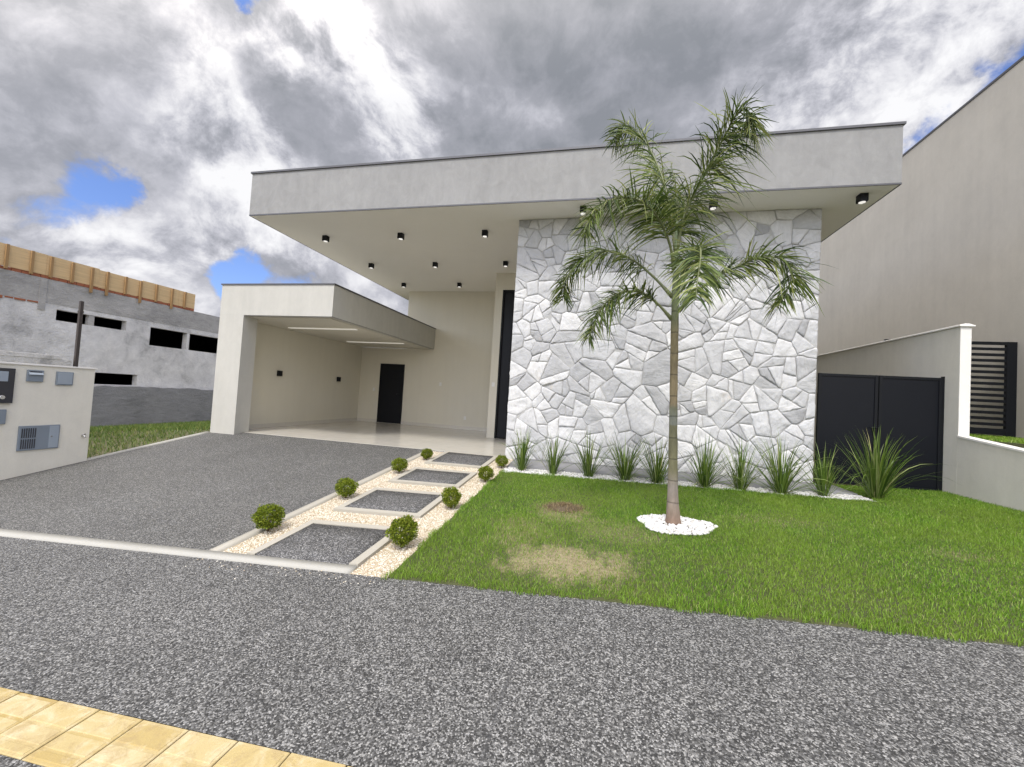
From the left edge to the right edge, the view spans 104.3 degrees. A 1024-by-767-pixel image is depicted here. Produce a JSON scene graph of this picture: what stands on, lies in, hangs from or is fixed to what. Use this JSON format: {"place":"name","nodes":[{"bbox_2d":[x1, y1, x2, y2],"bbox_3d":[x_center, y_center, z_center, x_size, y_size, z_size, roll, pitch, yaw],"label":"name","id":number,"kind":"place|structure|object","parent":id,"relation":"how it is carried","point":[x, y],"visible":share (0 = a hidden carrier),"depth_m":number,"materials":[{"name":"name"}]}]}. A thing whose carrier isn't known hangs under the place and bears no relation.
{"place":"outdoors","nodes":[
{"label":"outdoors","id":0,"kind":"place"},
{"bbox_2d":[0,755,42,766],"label":"sidewalk","id":1,"kind":"structure","parent":0,"point":[5,761],"depth_m":1.56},
{"bbox_2d":[87,420,210,457],"bbox_3d":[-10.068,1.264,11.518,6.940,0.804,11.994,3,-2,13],"label":"grass","id":2,"kind":"structure","parent":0,"point":[200,425],"depth_m":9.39,"materials":[{"name":"green plant"}]},
{"bbox_2d":[0,432,421,549],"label":"driveway","id":3,"kind":"structure","parent":0,"point":[207,491],"depth_m":5.67,"materials":[{"name":"grey gravel"}]},
{"bbox_2d":[185,558,404,585],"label":"gravel","id":4,"kind":"structure","parent":0,"point":[285,575],"depth_m":3.22,"materials":[{"name":"grey gravel"}]},
{"bbox_2d":[223,451,512,576],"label":"gravel","id":5,"kind":"structure","parent":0,"point":[438,522],"depth_m":4.56,"materials":[{"name":"beige gravel"}]},
{"bbox_2d":[250,503,285,531],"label":"shrub","id":6,"kind":"object","parent":5,"relation":"on","point":[277,514],"visible":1,"depth_m":4.09,"materials":[{"name":"green plant"}]},
{"bbox_2d":[255,524,388,564],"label":"path panel","id":7,"kind":"structure","parent":5,"relation":"on","point":[331,544],"depth_m":3.77,"materials":[{"name":"grey gravel"}]},
{"bbox_2d":[247,519,401,567],"bbox_3d":[-1.755,1.557,3.873,1.120,0.198,0.833,3,-2,13],"label":"panel border","id":8,"kind":"object","parent":5,"relation":"on","point":[366,555],"visible":0.41,"depth_m":3.87,"materials":[{"name":"concrete"}]},
{"bbox_2d":[334,477,358,497],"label":"shrub","id":9,"kind":"object","parent":5,"relation":"on","point":[345,485],"visible":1,"depth_m":5.16,"materials":[{"name":"green plant"}]},
{"bbox_2d":[333,487,443,518],"bbox_3d":[-1.487,1.529,5.062,1.120,0.186,0.900,3,-2,13],"label":"panel border","id":10,"kind":"object","parent":5,"relation":"on","point":[428,508],"visible":0.48,"depth_m":4.75,"materials":[{"name":"concrete"}]},
{"bbox_2d":[346,490,440,512],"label":"path panel","id":11,"kind":"structure","parent":5,"relation":"on","point":[397,501],"depth_m":5.04,"materials":[{"name":"grey gravel"}]},
{"bbox_2d":[391,457,407,472],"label":"shrub","id":12,"kind":"object","parent":5,"relation":"on","point":[401,465],"visible":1,"depth_m":6.45,"materials":[{"name":"green plant"}]},
{"bbox_2d":[385,514,419,547],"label":"shrub","id":13,"kind":"object","parent":5,"relation":"on","point":[408,526],"visible":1,"depth_m":3.69,"materials":[{"name":"green plant"}]},
{"bbox_2d":[420,448,433,459],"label":"shrub","id":14,"kind":"object","parent":5,"relation":"on","point":[426,453],"visible":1,"depth_m":7.42,"materials":[{"name":"green plant"}]},
{"bbox_2d":[388,467,476,487],"bbox_3d":[-1.216,1.500,6.264,1.120,0.166,0.860,3,-2,13],"label":"panel border","id":15,"kind":"object","parent":5,"relation":"on","point":[462,482],"visible":0.61,"depth_m":5.98,"materials":[{"name":"concrete"}]},
{"bbox_2d":[398,469,468,483],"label":"path panel","id":16,"kind":"structure","parent":5,"relation":"on","point":[435,476],"depth_m":6.25,"materials":[{"name":"grey gravel"}]},
{"bbox_2d":[439,485,462,508],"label":"shrub","id":17,"kind":"object","parent":5,"relation":"on","point":[455,495],"visible":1,"depth_m":4.81,"materials":[{"name":"green plant"}]},
{"bbox_2d":[424,451,496,468],"bbox_3d":[-0.923,1.471,7.568,1.120,0.159,1.047,3,-2,13],"label":"panel border","id":18,"kind":"object","parent":5,"relation":"on","point":[487,463],"visible":0.56,"depth_m":7.18,"materials":[{"name":"concrete"}]},
{"bbox_2d":[433,452,492,465],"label":"path panel","id":19,"kind":"structure","parent":5,"relation":"on","point":[462,458],"depth_m":7.56,"materials":[{"name":"grey gravel"}]},
{"bbox_2d":[478,465,494,481],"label":"shrub","id":20,"kind":"object","parent":5,"relation":"on","point":[489,472],"visible":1,"depth_m":6.06,"materials":[{"name":"green plant"}]},
{"bbox_2d":[495,454,508,467],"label":"shrub","id":21,"kind":"object","parent":5,"relation":"on","point":[499,460],"visible":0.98,"depth_m":7.01,"materials":[{"name":"green plant"}]},
{"bbox_2d":[1,431,905,766],"bbox_3d":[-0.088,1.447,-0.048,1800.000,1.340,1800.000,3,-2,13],"label":"ground","id":22,"kind":"structure","parent":0,"point":[295,753],"depth_m":1.88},
{"bbox_2d":[0,350,71,365],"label":"wall","id":23,"kind":"structure","parent":22,"relation":"on","point":[23,357],"depth_m":8.60,"materials":[{"name":"grey concrete"}]},
{"bbox_2d":[0,362,97,479],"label":"meter wall","id":24,"kind":"structure","parent":22,"relation":"on","point":[45,415],"depth_m":6.42,"materials":[{"name":"paint"}]},
{"bbox_2d":[73,301,83,366],"bbox_3d":[-10.242,-0.126,9.309,0.080,3.630,0.070,3,-2,13],"label":"post","id":25,"kind":"object","parent":22,"relation":"on","point":[80,312],"visible":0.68,"depth_m":9.33,"materials":[{"name":"metal"}]},
{"bbox_2d":[0,265,219,389],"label":"unfinished building","id":26,"kind":"structure","parent":22,"relation":"on","point":[128,340],"depth_m":13.48,"materials":[{"name":"grey concrete"}]},
{"bbox_2d":[0,242,194,308],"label":"wooden formwork","id":27,"kind":"object","parent":26,"relation":"on","point":[30,261],"visible":1,"depth_m":12.59,"materials":[{"name":"brown wood"}]},
{"bbox_2d":[87,431,209,459],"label":"plot kerb","id":28,"kind":"structure","parent":22,"relation":"on","point":[117,452],"depth_m":7.93,"materials":[{"name":"concrete"}]},
{"bbox_2d":[90,385,213,426],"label":"rough wall","id":29,"kind":"structure","parent":22,"relation":"on","point":[120,405],"depth_m":14.17,"materials":[{"name":"grey concrete"}]},
{"bbox_2d":[0,687,350,766],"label":"tactile paving","id":30,"kind":"structure","parent":22,"relation":"on","point":[41,731],"depth_m":1.65,"materials":[{"name":"tile"}]},
{"bbox_2d":[0,529,356,573],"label":"driveway kerb","id":31,"kind":"structure","parent":22,"relation":"on","point":[257,559],"depth_m":3.65,"materials":[{"name":"concrete"}]},
{"bbox_2d":[210,452,421,551],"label":"path kerb","id":32,"kind":"structure","parent":22,"relation":"on","point":[245,536],"depth_m":4.68,"materials":[{"name":"concrete"}]},
{"bbox_2d":[210,121,906,482],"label":"modern house","id":33,"kind":"structure","parent":22,"relation":"on","point":[480,349],"depth_m":7.71,"materials":[{"name":"paint"}]},
{"bbox_2d":[377,363,404,423],"bbox_3d":[-4.347,0.356,14.252,0.942,2.120,0.032,3,-2,13],"label":"side door","id":34,"kind":"structure","parent":33,"relation":"in","point":[391,382],"depth_m":14.25,"materials":[{"name":"black paint"}]},
{"bbox_2d":[494,290,514,437],"bbox_3d":[0.169,-0.540,11.329,1.114,4.261,0.136,3,-2,13],"label":"entry door","id":35,"kind":"structure","parent":33,"relation":"in","point":[503,380],"depth_m":11.40,"materials":[{"name":"black paint"}]},
{"bbox_2d":[507,459,857,494],"bbox_3d":[2.594,1.614,6.830,5.340,0.201,0.730,3,-2,13],"label":"gravel bed","id":36,"kind":"object","parent":22,"relation":"on","point":[573,468],"depth_m":6.79,"materials":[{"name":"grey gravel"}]},
{"bbox_2d":[813,323,1023,511],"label":"boundary wall","id":37,"kind":"structure","parent":22,"relation":"on","point":[986,471],"depth_m":6.23,"materials":[{"name":"paint"}]},
{"bbox_2d":[814,373,944,490],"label":"side gate","id":38,"kind":"structure","parent":37,"relation":"attached to","point":[905,409],"depth_m":6.59,"materials":[{"name":"black metal"}]},
{"bbox_2d":[884,339,1017,436],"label":"louvred gate","id":39,"kind":"structure","parent":37,"relation":"attached to","point":[1009,389],"depth_m":7.67,"materials":[{"name":"black metal"}]},
{"bbox_2d":[0,536,1023,766],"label":"road","id":40,"kind":"structure","parent":0,"point":[384,672],"depth_m":2.08,"materials":[{"name":"grey asphalt"}]},
{"bbox_2d":[0,0,1023,348],"label":"sky","id":41,"kind":"structure","parent":0,"point":[133,133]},
{"bbox_2d":[531,500,597,514],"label":"dead grass","id":42,"kind":"structure","parent":0,"point":[563,503],"depth_m":4.82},
{"bbox_2d":[381,469,1023,646],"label":"grass","id":43,"kind":"structure","parent":0,"point":[938,495],"depth_m":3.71,"materials":[{"name":"green plant"}]},
{"bbox_2d":[636,514,717,535],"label":"pebbles","id":44,"kind":"object","parent":43,"relation":"on","point":[654,522],"visible":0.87,"depth_m":4.24,"materials":[{"name":"white gravel"}]},
{"bbox_2d":[547,79,837,525],"bbox_3d":[1.715,-0.947,4.295,2.824,5.068,2.026,3,-2,13],"label":"palm tree","id":45,"kind":"object","parent":43,"relation":"on","point":[676,219],"visible":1,"depth_m":4.28,"materials":[{"name":"green plant"}]},
{"bbox_2d":[835,485,1008,509],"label":"lawn soil","id":46,"kind":"structure","parent":0,"point":[906,497],"depth_m":5.90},
{"bbox_2d":[824,424,951,498],"bbox_3d":[5.335,1.132,5.740,1.537,1.099,1.549,3,-2,1],"label":"strap plant","id":47,"kind":"object","parent":46,"relation":"on","point":[877,482],"visible":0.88,"depth_m":5.68,"materials":[{"name":"green plant"}]},
{"bbox_2d":[969,433,1023,443],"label":"grass","id":48,"kind":"structure","parent":0,"point":[1002,438],"depth_m":6.25,"materials":[{"name":"green plant"}]},
{"bbox_2d":[988,439,1023,447],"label":"neighbour plot","id":49,"kind":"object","parent":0,"point":[1020,445],"depth_m":5.47,"materials":[{"name":"green plant"}]},
{"bbox_2d":[817,56,1023,437],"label":"neighbour house","id":50,"kind":"structure","parent":49,"relation":"on","point":[934,240],"depth_m":9.28,"materials":[{"name":"paint"}]},
{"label":"white gravel bed","id":51,"kind":"structure","parent":0,"visible":0},
{"bbox_2d":[493,424,550,470],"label":"strap plant","id":52,"kind":"object","parent":51,"relation":"on","point":[521,459],"visible":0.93,"depth_m":6.80,"materials":[{"name":"green plant"}]},
{"bbox_2d":[528,430,579,476],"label":"strap plant","id":53,"kind":"object","parent":51,"relation":"on","point":[553,466],"visible":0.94,"depth_m":6.61,"materials":[{"name":"green plant"}]},
{"bbox_2d":[568,429,635,480],"bbox_3d":[1.377,1.132,6.604,1.201,0.851,1.088,3,-2,4],"label":"strap plant","id":54,"kind":"object","parent":51,"relation":"on","point":[587,463],"visible":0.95,"depth_m":6.50,"materials":[{"name":"green plant"}]},
{"bbox_2d":[594,429,665,485],"bbox_3d":[1.895,1.202,6.482,1.395,1.027,1.527,4,-2,-5],"label":"strap plant","id":55,"kind":"object","parent":51,"relation":"on","point":[624,472],"visible":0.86,"depth_m":6.35,"materials":[{"name":"green plant"}]},
{"bbox_2d":[615,434,699,486],"bbox_3d":[2.295,1.268,6.254,1.326,1.018,1.379,4,-2,-6],"label":"strap plant","id":56,"kind":"object","parent":51,"relation":"on","point":[658,475],"visible":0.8,"depth_m":6.21,"materials":[{"name":"green plant"}]},
{"bbox_2d":[504,467,876,501],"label":"pebbles","id":57,"kind":"object","parent":51,"relation":"on","point":[682,483],"visible":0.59,"depth_m":6.29,"materials":[{"name":"white gravel"}]},
{"bbox_2d":[663,432,753,489],"bbox_3d":[3.076,1.190,6.180,1.362,1.032,1.458,2,-2,37],"label":"strap plant","id":58,"kind":"object","parent":51,"relation":"on","point":[705,478],"visible":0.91,"depth_m":6.07,"materials":[{"name":"green plant"}]},
{"bbox_2d":[680,430,790,490],"bbox_3d":[3.409,1.238,6.140,1.538,1.072,1.240,2,-2,33],"label":"strap plant","id":59,"kind":"object","parent":51,"relation":"on","point":[742,483],"visible":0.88,"depth_m":5.97,"materials":[{"name":"green plant"}]},
{"bbox_2d":[726,427,834,501],"bbox_3d":[3.937,1.194,5.886,1.793,1.117,1.744,3,-2,20],"label":"strap plant","id":60,"kind":"object","parent":51,"relation":"on","point":[781,483],"visible":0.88,"depth_m":5.82,"materials":[{"name":"green plant"}]},
{"bbox_2d":[791,442,873,495],"bbox_3d":[4.523,1.306,5.850,1.313,0.975,1.254,4,-2,-25],"label":"strap plant","id":61,"kind":"object","parent":51,"relation":"on","point":[823,471],"visible":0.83,"depth_m":5.77,"materials":[{"name":"green plant"}]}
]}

